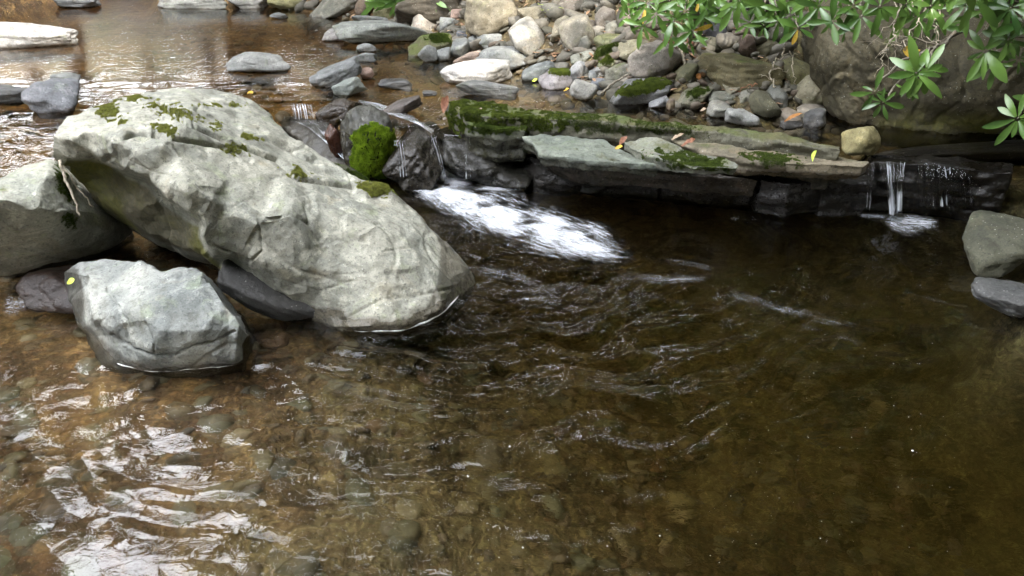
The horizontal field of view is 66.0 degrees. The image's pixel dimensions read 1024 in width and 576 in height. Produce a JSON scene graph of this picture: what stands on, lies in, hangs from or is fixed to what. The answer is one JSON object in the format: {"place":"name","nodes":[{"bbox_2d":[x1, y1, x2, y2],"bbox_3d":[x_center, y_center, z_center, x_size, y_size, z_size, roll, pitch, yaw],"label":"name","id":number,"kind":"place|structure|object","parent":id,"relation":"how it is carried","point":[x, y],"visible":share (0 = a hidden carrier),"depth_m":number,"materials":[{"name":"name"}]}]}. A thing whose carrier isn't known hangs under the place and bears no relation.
{"place":"outdoors","nodes":[
{"label":"outdoors","id":0,"kind":"place"},
{"bbox_2d":[0,176,1023,575],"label":"water","id":1,"kind":"structure","parent":0,"point":[650,376],"depth_m":2.59,"materials":[{"name":"liquid"}]},
{"bbox_2d":[15,265,73,313],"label":"rock","id":2,"kind":"object","parent":1,"relation":"in","point":[44,290],"visible":0.66,"depth_m":3.18,"materials":[{"name":"stone"}]},
{"bbox_2d":[0,159,133,277],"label":"boulder","id":3,"kind":"object","parent":1,"relation":"in","point":[44,224],"visible":0.77,"depth_m":3.26,"materials":[{"name":"stone"}]},
{"bbox_2d":[58,160,80,215],"bbox_3d":[-1.774,-0.401,3.155,0.021,0.207,0.126,-22,35,-35],"label":"stick","id":4,"kind":"object","parent":3,"relation":"on","point":[68,185],"visible":1,"depth_m":3.15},
{"bbox_2d":[65,259,248,370],"bbox_3d":[-1.387,0.175,3.145,1.020,0.630,0.565,12,30,22],"label":"rock","id":5,"kind":"object","parent":1,"relation":"in","point":[141,315],"visible":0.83,"depth_m":2.82,"materials":[{"name":"stone"}]},
{"bbox_2d":[53,88,474,330],"bbox_3d":[-1.066,-0.198,3.605,1.852,1.273,1.277,19,33,31],"label":"boulder","id":6,"kind":"object","parent":1,"relation":"in","point":[211,178],"visible":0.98,"depth_m":3.18,"materials":[{"name":"stone"}]},
{"bbox_2d":[216,259,314,321],"bbox_3d":[-0.923,0.026,3.202,0.501,0.296,0.216,0,28,0],"label":"rock","id":7,"kind":"object","parent":1,"relation":"in","point":[243,287],"visible":0.59,"depth_m":3.12,"materials":[{"name":"stone"}]},
{"bbox_2d":[117,298,456,371],"bbox_3d":[-0.799,0.194,3.038,1.326,0.009,0.187,-11,30,-20],"label":"waterline froth","id":8,"kind":"object","parent":1,"relation":"on","point":[424,322],"visible":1,"depth_m":3.08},
{"bbox_2d":[333,162,370,181],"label":"rock","id":9,"kind":"object","parent":1,"relation":"on","point":[354,172],"visible":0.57,"depth_m":4.26,"materials":[{"name":"stone"}]},
{"bbox_2d":[340,105,396,181],"bbox_3d":[-0.826,-0.830,4.567,0.328,0.451,0.511,0,28,0],"label":"boulder","id":10,"kind":"object","parent":1,"relation":"on","point":[368,139],"visible":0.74,"depth_m":4.40,"materials":[{"name":"plant"}]},
{"bbox_2d":[382,121,443,192],"bbox_3d":[-0.559,-0.750,4.571,0.348,0.329,0.502,0,28,0],"label":"boulder","id":11,"kind":"object","parent":1,"relation":"on","point":[419,162],"visible":0.95,"depth_m":4.40,"materials":[{"name":"stone"}]},
{"bbox_2d":[440,127,532,189],"bbox_3d":[-0.174,-0.758,4.639,0.636,0.306,0.554,0,28,0],"label":"rock","id":12,"kind":"object","parent":1,"relation":"in","point":[461,160],"visible":0.5,"depth_m":4.45,"materials":[{"name":"stone"}]},
{"bbox_2d":[465,121,527,162],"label":"ledge slab","id":13,"kind":"structure","parent":12,"relation":"on","point":[495,143],"depth_m":4.39,"materials":[{"name":"stone"}]},
{"bbox_2d":[445,98,839,189],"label":"ledge slab","id":14,"kind":"structure","parent":13,"relation":"on","point":[612,129],"depth_m":4.30,"materials":[{"name":"stone"}]},
{"bbox_2d":[424,174,929,250],"bbox_3d":[0.032,-0.250,3.832,4.386,0.032,1.843,2,28,3],"label":"foam","id":15,"kind":"object","parent":1,"relation":"on","point":[450,193],"visible":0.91,"depth_m":4.11,"materials":[{"name":"white"}]},
{"bbox_2d":[749,175,820,217],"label":"ledge slab","id":16,"kind":"structure","parent":1,"relation":"on","point":[779,197],"depth_m":4.04,"materials":[{"name":"stone"}]},
{"bbox_2d":[815,174,877,215],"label":"ledge slab","id":17,"kind":"structure","parent":1,"relation":"on","point":[843,197],"depth_m":4.05,"materials":[{"name":"stone"}]},
{"bbox_2d":[864,155,1013,220],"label":"ledge slab","id":18,"kind":"structure","parent":1,"relation":"on","point":[989,183],"depth_m":4.03,"materials":[{"name":"stone"}]},
{"bbox_2d":[866,161,973,214],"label":"waterfall","id":19,"kind":"structure","parent":18,"relation":"on","point":[899,202],"depth_m":3.97,"materials":[{"name":"white liquid"}]},
{"bbox_2d":[962,210,1023,277],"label":"rock","id":20,"kind":"object","parent":1,"relation":"on","point":[993,242],"visible":0.98,"depth_m":3.52,"materials":[{"name":"stone"}]},
{"bbox_2d":[971,277,1023,317],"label":"rock","id":21,"kind":"object","parent":1,"relation":"on","point":[1005,297],"visible":0.98,"depth_m":3.20,"materials":[{"name":"stone"}]},
{"bbox_2d":[0,0,1023,216],"bbox_3d":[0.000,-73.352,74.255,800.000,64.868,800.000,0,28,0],"label":"ground","id":22,"kind":"structure","parent":0,"point":[205,69],"depth_m":6.35,"materials":[{"name":"soil"}]},
{"bbox_2d":[281,116,345,164],"bbox_3d":[-1.107,-0.808,4.995,0.439,0.468,1.079,-22,35,-36],"label":"rock","id":23,"kind":"object","parent":22,"relation":"on","point":[292,127],"visible":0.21,"depth_m":4.86,"materials":[{"name":"stone"}]},
{"bbox_2d":[325,124,342,157],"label":"rock","id":24,"kind":"object","parent":23,"relation":"on","point":[332,135],"visible":0.85,"depth_m":4.58,"materials":[{"name":"stone"}]},
{"bbox_2d":[315,98,359,126],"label":"rock","id":25,"kind":"object","parent":23,"relation":"on","point":[339,107],"visible":0.81,"depth_m":4.95,"materials":[{"name":"stone"}]},
{"bbox_2d":[284,100,432,158],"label":"cascade","id":26,"kind":"object","parent":23,"relation":"on","point":[405,116],"visible":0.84,"depth_m":4.78,"materials":[{"name":"white liquid"}]},
{"bbox_2d":[306,0,357,30],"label":"rock","id":27,"kind":"object","parent":22,"relation":"on","point":[329,10],"visible":0.74,"depth_m":7.88,"materials":[{"name":"stone"}]},
{"bbox_2d":[361,0,403,15],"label":"fern","id":28,"kind":"object","parent":22,"relation":"on","point":[380,4],"visible":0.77,"depth_m":7.39,"materials":[{"name":"green plant"}]},
{"bbox_2d":[394,0,459,22],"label":"rock","id":29,"kind":"object","parent":22,"relation":"on","point":[409,10],"visible":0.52,"depth_m":7.01,"materials":[{"name":"stone"}]},
{"bbox_2d":[0,17,865,160],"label":"bed pebbles","id":30,"kind":"object","parent":22,"relation":"on","point":[279,116],"visible":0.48,"depth_m":6.07,"materials":[{"name":"stone"}]},
{"bbox_2d":[450,37,469,58],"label":"rock","id":31,"kind":"object","parent":22,"relation":"on","point":[460,47],"visible":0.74,"depth_m":6.20,"materials":[{"name":"stone"}]},
{"bbox_2d":[476,33,501,48],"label":"rock","id":32,"kind":"object","parent":22,"relation":"on","point":[486,40],"visible":0.71,"depth_m":6.17,"materials":[{"name":"stone"}]},
{"bbox_2d":[464,0,518,35],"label":"rock","id":33,"kind":"object","parent":22,"relation":"on","point":[481,17],"visible":0.73,"depth_m":6.14,"materials":[{"name":"stone"}]},
{"bbox_2d":[474,46,526,70],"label":"rock","id":34,"kind":"object","parent":22,"relation":"on","point":[513,56],"visible":0.5,"depth_m":5.80,"materials":[{"name":"stone"}]},
{"bbox_2d":[508,16,544,55],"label":"rock","id":35,"kind":"object","parent":34,"relation":"on","point":[526,35],"visible":0.81,"depth_m":5.83,"materials":[{"name":"stone"}]},
{"bbox_2d":[517,5,545,18],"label":"rock","id":36,"kind":"object","parent":22,"relation":"on","point":[535,12],"visible":0.48,"depth_m":6.06,"materials":[{"name":"stone"}]},
{"bbox_2d":[306,0,799,103],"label":"leaf litter","id":37,"kind":"object","parent":22,"relation":"on","point":[591,54],"visible":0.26,"depth_m":5.45,"materials":[{"name":"plant"}]},
{"bbox_2d":[550,15,569,42],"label":"rock","id":38,"kind":"object","parent":22,"relation":"on","point":[555,35],"visible":0.24,"depth_m":5.75,"materials":[{"name":"stone"}]},
{"bbox_2d":[287,0,845,142],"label":"bank gravel","id":39,"kind":"structure","parent":22,"relation":"on","point":[726,42],"depth_m":5.27,"materials":[{"name":"stone"}]},
{"bbox_2d":[557,14,595,50],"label":"rock","id":40,"kind":"object","parent":22,"relation":"on","point":[573,30],"visible":0.72,"depth_m":5.54,"materials":[{"name":"stone"}]},
{"bbox_2d":[570,61,588,80],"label":"rock","id":41,"kind":"object","parent":22,"relation":"on","point":[578,69],"visible":0.68,"depth_m":5.35,"materials":[{"name":"stone"}]},
{"bbox_2d":[570,51,593,63],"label":"rock","id":42,"kind":"object","parent":22,"relation":"on","point":[584,56],"visible":0.7,"depth_m":5.49,"materials":[{"name":"stone"}]},
{"bbox_2d":[522,156,660,193],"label":"ledge slab","id":43,"kind":"structure","parent":22,"relation":"on","point":[525,165],"depth_m":4.52,"materials":[{"name":"stone"}]},
{"bbox_2d":[527,157,657,197],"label":"ledge slab","id":44,"kind":"structure","parent":43,"relation":"on","point":[543,176],"depth_m":4.42,"materials":[{"name":"stone"}]},
{"bbox_2d":[546,166,759,196],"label":"ledge slab","id":45,"kind":"structure","parent":43,"relation":"on","point":[721,183],"depth_m":4.09,"materials":[{"name":"stone"}]},
{"bbox_2d":[522,134,657,176],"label":"ledge slab","id":46,"kind":"structure","parent":45,"relation":"on","point":[585,154],"depth_m":4.07,"materials":[{"name":"stone"}]},
{"bbox_2d":[624,137,737,174],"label":"ledge slab","id":47,"kind":"structure","parent":46,"relation":"on","point":[662,154],"depth_m":3.89,"materials":[{"name":"stone"}]},
{"bbox_2d":[673,140,868,179],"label":"ledge slab","id":48,"kind":"structure","parent":45,"relation":"on","point":[763,162],"depth_m":3.91,"materials":[{"name":"stone"}]},
{"bbox_2d":[660,188,749,204],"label":"ledge slab","id":49,"kind":"structure","parent":43,"relation":"on","point":[711,198],"depth_m":4.27,"materials":[{"name":"stone"}]},
{"bbox_2d":[595,6,615,26],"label":"rock","id":50,"kind":"object","parent":22,"relation":"on","point":[603,14],"visible":0.66,"depth_m":5.59,"materials":[{"name":"stone"}]},
{"bbox_2d":[593,42,619,60],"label":"rock","id":51,"kind":"object","parent":22,"relation":"on","point":[600,52],"visible":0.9,"depth_m":5.37,"materials":[{"name":"stone"}]},
{"bbox_2d":[594,33,619,48],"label":"rock","id":52,"kind":"object","parent":22,"relation":"on","point":[604,39],"visible":0.59,"depth_m":5.42,"materials":[{"name":"stone"}]},
{"bbox_2d":[597,54,617,67],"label":"rock","id":53,"kind":"object","parent":22,"relation":"on","point":[607,60],"visible":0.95,"depth_m":5.32,"materials":[{"name":"stone"}]},
{"bbox_2d":[604,62,628,79],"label":"rock","id":54,"kind":"object","parent":22,"relation":"on","point":[616,71],"visible":0.59,"depth_m":5.21,"materials":[{"name":"stone"}]},
{"bbox_2d":[618,39,648,60],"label":"rock","id":55,"kind":"object","parent":22,"relation":"on","point":[627,48],"visible":0.41,"depth_m":5.29,"materials":[{"name":"stone"}]},
{"bbox_2d":[607,77,673,112],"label":"rock","id":56,"kind":"object","parent":22,"relation":"on","point":[632,93],"visible":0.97,"depth_m":4.97,"materials":[{"name":"stone"}]},
{"bbox_2d":[622,10,669,31],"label":"rock","id":57,"kind":"object","parent":22,"relation":"on","point":[649,25],"visible":0.29,"depth_m":5.36,"materials":[{"name":"stone"}]},
{"bbox_2d":[627,40,681,77],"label":"rock","id":58,"kind":"object","parent":22,"relation":"on","point":[643,61],"visible":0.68,"depth_m":5.09,"materials":[{"name":"stone"}]},
{"bbox_2d":[618,0,721,57],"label":"rhododendron","id":59,"kind":"object","parent":22,"relation":"on","point":[689,26],"visible":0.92,"depth_m":4.71,"materials":[{"name":"green plant"}]},
{"bbox_2d":[675,63,697,82],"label":"rock","id":60,"kind":"object","parent":22,"relation":"on","point":[687,71],"visible":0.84,"depth_m":5.03,"materials":[{"name":"stone"}]},
{"bbox_2d":[701,12,726,36],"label":"rock","id":61,"kind":"object","parent":22,"relation":"on","point":[710,32],"visible":0.24,"depth_m":5.10,"materials":[{"name":"stone"}]},
{"bbox_2d":[707,91,734,101],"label":"rock","id":62,"kind":"object","parent":22,"relation":"on","point":[719,95],"visible":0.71,"depth_m":4.88,"materials":[{"name":"stone"}]},
{"bbox_2d":[697,52,786,90],"bbox_3d":[1.439,-1.367,5.002,0.510,0.221,0.353,0,28,0],"label":"rock","id":63,"kind":"object","parent":22,"relation":"on","point":[731,70],"visible":0.91,"depth_m":4.87,"materials":[{"name":"stone"}]},
{"bbox_2d":[737,34,755,57],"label":"rock","id":64,"kind":"object","parent":22,"relation":"on","point":[747,45],"visible":0.9,"depth_m":4.99,"materials":[{"name":"stone"}]},
{"bbox_2d":[749,90,781,120],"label":"rock","id":65,"kind":"object","parent":22,"relation":"on","point":[764,105],"visible":0.9,"depth_m":4.73,"materials":[{"name":"stone"}]},
{"bbox_2d":[756,40,777,55],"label":"rock","id":66,"kind":"object","parent":22,"relation":"on","point":[764,48],"visible":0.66,"depth_m":5.00,"materials":[{"name":"stone"}]},
{"bbox_2d":[767,84,787,107],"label":"rock","id":67,"kind":"object","parent":22,"relation":"on","point":[778,95],"visible":0.64,"depth_m":4.77,"materials":[{"name":"stone"}]},
{"bbox_2d":[782,57,809,84],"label":"rock","id":68,"kind":"object","parent":22,"relation":"on","point":[801,69],"visible":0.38,"depth_m":4.88,"materials":[{"name":"stone"}]},
{"bbox_2d":[793,75,822,105],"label":"rock","id":69,"kind":"object","parent":22,"relation":"on","point":[809,91],"visible":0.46,"depth_m":4.80,"materials":[{"name":"stone"}]},
{"bbox_2d":[841,126,880,155],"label":"rock","id":70,"kind":"object","parent":22,"relation":"on","point":[866,140],"visible":1,"depth_m":4.05,"materials":[{"name":"stone"}]},
{"bbox_2d":[800,0,1023,147],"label":"boulder","id":71,"kind":"object","parent":22,"relation":"on","point":[962,110],"visible":0.41,"depth_m":4.39,"materials":[{"name":"stone"}]},
{"bbox_2d":[703,0,822,44],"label":"rhododendron","id":72,"kind":"object","parent":71,"relation":"on","point":[758,8],"visible":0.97,"depth_m":4.54,"materials":[{"name":"green plant"}]},
{"bbox_2d":[795,0,962,44],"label":"rhododendron","id":73,"kind":"object","parent":71,"relation":"on","point":[885,13],"visible":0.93,"depth_m":3.96,"materials":[{"name":"green plant"}]},
{"bbox_2d":[850,30,962,119],"bbox_3d":[2.006,-1.036,3.806,0.678,0.393,0.280,-12,30,-22],"label":"rhododendron branch","id":74,"kind":"object","parent":73,"relation":"attached to","point":[912,85],"visible":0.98,"depth_m":3.71,"materials":[{"name":"green plant"}]},
{"bbox_2d":[867,139,1023,162],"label":"rock","id":75,"kind":"object","parent":22,"relation":"on","point":[1006,151],"visible":0.54,"depth_m":4.27,"materials":[{"name":"stone"}]},
{"bbox_2d":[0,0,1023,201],"bbox_3d":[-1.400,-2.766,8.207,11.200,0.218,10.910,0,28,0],"label":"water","id":76,"kind":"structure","parent":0,"point":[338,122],"depth_m":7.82,"materials":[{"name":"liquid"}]},
{"bbox_2d":[0,84,25,105],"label":"rock","id":77,"kind":"object","parent":76,"relation":"on","point":[10,95],"visible":0.65,"depth_m":5.01,"materials":[{"name":"stone"}]},
{"bbox_2d":[0,22,78,50],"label":"rock","id":78,"kind":"object","parent":76,"relation":"on","point":[17,35],"visible":1,"depth_m":6.59,"materials":[{"name":"stone"}]},
{"bbox_2d":[21,78,79,118],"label":"rock","id":79,"kind":"object","parent":76,"relation":"on","point":[54,98],"visible":0.98,"depth_m":4.82,"materials":[{"name":"stone"}]},
{"bbox_2d":[53,0,101,8],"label":"rock","id":80,"kind":"object","parent":76,"relation":"on","point":[77,4],"visible":0.98,"depth_m":8.45,"materials":[{"name":"stone"}]},
{"bbox_2d":[157,0,227,11],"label":"rock","id":81,"kind":"object","parent":76,"relation":"on","point":[184,5],"visible":1,"depth_m":8.40,"materials":[{"name":"stone"}]},
{"bbox_2d":[227,0,268,11],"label":"rock","id":82,"kind":"object","parent":76,"relation":"on","point":[251,5],"visible":0.9,"depth_m":8.40,"materials":[{"name":"stone"}]},
{"bbox_2d":[226,52,290,74],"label":"rock","id":83,"kind":"object","parent":76,"relation":"on","point":[260,63],"visible":1,"depth_m":5.79,"materials":[{"name":"stone"}]},
{"bbox_2d":[267,0,301,11],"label":"rock","id":84,"kind":"object","parent":76,"relation":"on","point":[285,5],"visible":0.61,"depth_m":8.33,"materials":[{"name":"stone"}]},
{"bbox_2d":[322,28,344,42],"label":"rock","id":85,"kind":"object","parent":76,"relation":"on","point":[330,36],"visible":0.38,"depth_m":6.83,"materials":[{"name":"stone"}]},
{"bbox_2d":[309,56,361,90],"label":"rock","id":86,"kind":"object","parent":76,"relation":"on","point":[325,78],"visible":0.86,"depth_m":5.39,"materials":[{"name":"stone"}]},
{"bbox_2d":[331,77,366,98],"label":"rock","id":87,"kind":"object","parent":76,"relation":"on","point":[349,87],"visible":0.98,"depth_m":5.19,"materials":[{"name":"stone"}]},
{"bbox_2d":[358,53,376,63],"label":"rock","id":88,"kind":"object","parent":76,"relation":"on","point":[364,58],"visible":0.77,"depth_m":6.08,"materials":[{"name":"stone"}]},
{"bbox_2d":[332,20,427,44],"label":"rock","id":89,"kind":"object","parent":76,"relation":"on","point":[374,32],"visible":0.94,"depth_m":6.71,"materials":[{"name":"stone"}]},
{"bbox_2d":[378,78,412,91],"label":"rock","id":90,"kind":"object","parent":76,"relation":"on","point":[400,84],"visible":1,"depth_m":5.34,"materials":[{"name":"stone"}]},
{"bbox_2d":[382,95,422,115],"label":"rock","id":91,"kind":"object","parent":76,"relation":"on","point":[407,105],"visible":0.82,"depth_m":4.80,"materials":[{"name":"stone"}]},
{"bbox_2d":[411,14,436,30],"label":"rock","id":92,"kind":"object","parent":76,"relation":"on","point":[419,21],"visible":0.54,"depth_m":7.04,"materials":[{"name":"stone"}]},
{"bbox_2d":[418,45,437,62],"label":"rock","id":93,"kind":"object","parent":76,"relation":"on","point":[427,53],"visible":1,"depth_m":6.08,"materials":[{"name":"stone"}]},
{"bbox_2d":[407,32,452,61],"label":"rock","id":94,"kind":"object","parent":76,"relation":"on","point":[437,41],"visible":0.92,"depth_m":6.29,"materials":[{"name":"stone"}]},
{"bbox_2d":[436,47,450,62],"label":"rock","id":95,"kind":"object","parent":76,"relation":"on","point":[443,54],"visible":0.95,"depth_m":6.12,"materials":[{"name":"stone"}]},
{"bbox_2d":[453,50,480,63],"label":"rock","id":96,"kind":"object","parent":76,"relation":"on","point":[473,55],"visible":0.45,"depth_m":6.04,"materials":[{"name":"stone"}]},
{"bbox_2d":[440,59,512,84],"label":"rock","id":97,"kind":"object","parent":76,"relation":"on","point":[498,71],"visible":0.84,"depth_m":5.45,"materials":[{"name":"stone"}]},
{"bbox_2d":[456,80,518,100],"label":"rock","id":98,"kind":"object","parent":76,"relation":"on","point":[486,89],"visible":1,"depth_m":5.18,"materials":[{"name":"stone"}]},
{"bbox_2d":[521,61,555,85],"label":"rock","id":99,"kind":"object","parent":76,"relation":"on","point":[530,73],"visible":0.69,"depth_m":5.54,"materials":[{"name":"stone"}]},
{"bbox_2d":[538,67,572,91],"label":"rock","id":100,"kind":"object","parent":76,"relation":"on","point":[555,80],"visible":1,"depth_m":5.35,"materials":[{"name":"stone"}]},
{"bbox_2d":[569,79,596,102],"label":"rock","id":101,"kind":"object","parent":76,"relation":"on","point":[583,91],"visible":1,"depth_m":5.07,"materials":[{"name":"stone"}]},
{"bbox_2d":[649,95,668,109],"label":"rock","id":102,"kind":"object","parent":76,"relation":"on","point":[658,103],"visible":0.87,"depth_m":4.92,"materials":[{"name":"stone"}]},
{"bbox_2d":[678,86,714,108],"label":"rock","id":103,"kind":"object","parent":76,"relation":"on","point":[690,96],"visible":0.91,"depth_m":4.89,"materials":[{"name":"stone"}]},
{"bbox_2d":[706,100,731,117],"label":"rock","id":104,"kind":"object","parent":76,"relation":"on","point":[716,108],"visible":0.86,"depth_m":4.74,"materials":[{"name":"stone"}]},
{"bbox_2d":[725,108,759,126],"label":"rock","id":105,"kind":"object","parent":76,"relation":"on","point":[740,117],"visible":1,"depth_m":4.58,"materials":[{"name":"stone"}]},
{"bbox_2d":[779,120,802,130],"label":"rock","id":106,"kind":"object","parent":76,"relation":"on","point":[789,125],"visible":0.99,"depth_m":4.53,"materials":[{"name":"stone"}]},
{"bbox_2d":[803,108,825,130],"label":"rock","id":107,"kind":"object","parent":76,"relation":"on","point":[814,119],"visible":1,"depth_m":4.56,"materials":[{"name":"stone"}]},
{"bbox_3d":[3.404,-3.060,3.947,4.832,2.978,5.548,0,28,0],"label":"rhododendron","id":108,"kind":"object","parent":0,"visible":0},
{"bbox_2d":[942,0,1023,89],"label":"rhododendron branch","id":109,"kind":"object","parent":108,"relation":"attached to","point":[1005,34],"visible":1,"depth_m":3.61,"materials":[{"name":"green plant"}]},
{"bbox_2d":[982,94,1023,145],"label":"rhododendron branch","id":110,"kind":"object","parent":108,"relation":"attached to","point":[1011,112],"visible":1,"depth_m":3.68,"materials":[{"name":"green plant"}]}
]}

